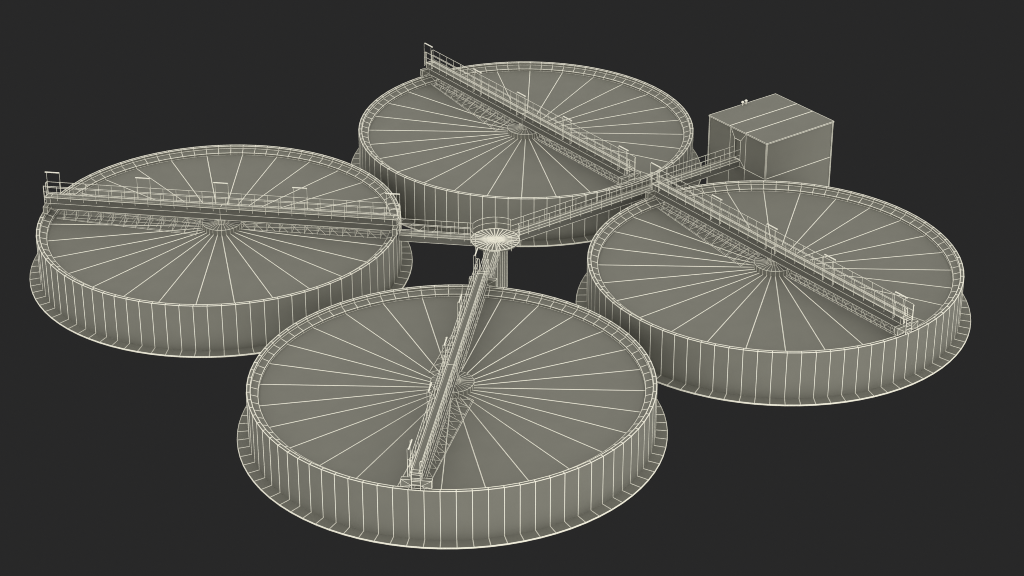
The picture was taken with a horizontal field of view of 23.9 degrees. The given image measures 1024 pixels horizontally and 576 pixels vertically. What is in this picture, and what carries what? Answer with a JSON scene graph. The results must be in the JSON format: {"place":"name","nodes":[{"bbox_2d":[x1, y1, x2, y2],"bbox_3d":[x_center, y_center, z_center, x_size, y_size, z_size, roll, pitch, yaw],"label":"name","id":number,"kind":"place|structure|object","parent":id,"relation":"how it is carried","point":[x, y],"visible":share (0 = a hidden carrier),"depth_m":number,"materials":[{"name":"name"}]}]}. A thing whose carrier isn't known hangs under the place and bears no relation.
{"place":"outdoors","nodes":[
{"label":"outdoors","id":0,"kind":"place"},
{"bbox_2d":[30,145,412,357],"bbox_3d":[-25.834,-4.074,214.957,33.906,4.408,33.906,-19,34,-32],"label":"clarifier tank","id":1,"kind":"object","parent":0,"point":[243,291],"visible":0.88,"depth_m":209.44,"materials":[{"name":"grey paint"}]},
{"bbox_2d":[43,172,400,238],"bbox_3d":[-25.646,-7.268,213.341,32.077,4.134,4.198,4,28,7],"label":"scraper bridge","id":2,"kind":"structure","parent":1,"relation":"on","point":[224,219],"depth_m":213.24,"materials":[{"name":"grey paint"}]},
{"bbox_2d":[400,248,496,489],"bbox_3d":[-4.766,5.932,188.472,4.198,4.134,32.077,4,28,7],"label":"scraper bridge","id":3,"kind":"structure","parent":0,"point":[452,381],"depth_m":187.67,"materials":[{"name":"grey paint"}]},
{"bbox_2d":[237,285,667,548],"bbox_3d":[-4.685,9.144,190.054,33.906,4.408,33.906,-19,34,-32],"label":"clarifier tank","id":4,"kind":"object","parent":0,"point":[563,427],"visible":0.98,"depth_m":185.47,"materials":[{"name":"grey paint"}]},
{"bbox_2d":[480,241,499,285],"bbox_3d":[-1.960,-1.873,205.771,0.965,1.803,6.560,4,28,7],"label":"footbridge","id":5,"kind":"object","parent":4,"relation":"attached to","point":[493,257],"visible":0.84,"depth_m":206.84,"materials":[{"name":"grey paint"}]},
{"bbox_2d":[470,217,519,287],"bbox_3d":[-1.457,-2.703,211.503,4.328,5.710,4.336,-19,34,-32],"label":"distribution tower","id":6,"kind":"structure","parent":0,"point":[508,239],"depth_m":210.90,"materials":[{"name":"grey paint"}]},
{"bbox_2d":[398,218,474,245],"bbox_3d":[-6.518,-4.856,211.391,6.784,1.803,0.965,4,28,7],"label":"footbridge","id":7,"kind":"object","parent":6,"relation":"attached to","point":[435,237],"visible":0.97,"depth_m":211.37,"materials":[{"name":"grey paint"}]},
{"bbox_2d":[510,146,740,240],"bbox_3d":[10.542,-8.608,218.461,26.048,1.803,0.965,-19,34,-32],"label":"footbridge","id":8,"kind":"object","parent":6,"relation":"attached to","point":[602,206],"visible":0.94,"depth_m":217.59,"materials":[{"name":"grey paint"}]},
{"bbox_2d":[0,0,1023,575],"label":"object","id":9,"kind":"structure","parent":0,"point":[114,461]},
{"bbox_2d":[351,62,700,246],"bbox_3d":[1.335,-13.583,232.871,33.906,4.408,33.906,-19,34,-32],"label":"clarifier tank","id":10,"kind":"object","parent":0,"point":[426,150],"visible":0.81,"depth_m":229.28,"materials":[{"name":"grey paint"}]},
{"bbox_2d":[420,43,640,184],"bbox_3d":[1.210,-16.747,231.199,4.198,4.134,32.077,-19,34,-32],"label":"scraper bridge","id":11,"kind":"structure","parent":10,"relation":"on","point":[526,124],"depth_m":230.81,"materials":[{"name":"grey paint"}]},
{"bbox_2d":[706,94,833,186],"bbox_3d":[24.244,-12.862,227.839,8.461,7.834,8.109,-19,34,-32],"label":"plant building","id":12,"kind":"structure","parent":0,"point":[774,137],"depth_m":225.47,"materials":[{"name":"grey paint"}]},
{"bbox_2d":[734,138,740,159],"bbox_3d":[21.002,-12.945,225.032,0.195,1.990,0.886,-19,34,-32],"label":"doorway","id":13,"kind":"structure","parent":12,"relation":"in","point":[737,143],"depth_m":225.19,"materials":[{"name":"grey paint"}]},
{"bbox_2d":[576,180,970,405],"bbox_3d":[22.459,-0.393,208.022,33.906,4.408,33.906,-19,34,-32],"label":"clarifier tank","id":14,"kind":"object","parent":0,"point":[687,310],"visible":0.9,"depth_m":203.05,"materials":[{"name":"grey paint"}]},
{"bbox_2d":[645,162,917,335],"bbox_3d":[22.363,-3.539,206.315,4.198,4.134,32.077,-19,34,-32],"label":"scraper bridge","id":15,"kind":"structure","parent":0,"point":[773,259],"depth_m":205.85,"materials":[{"name":"grey paint"}]}
]}

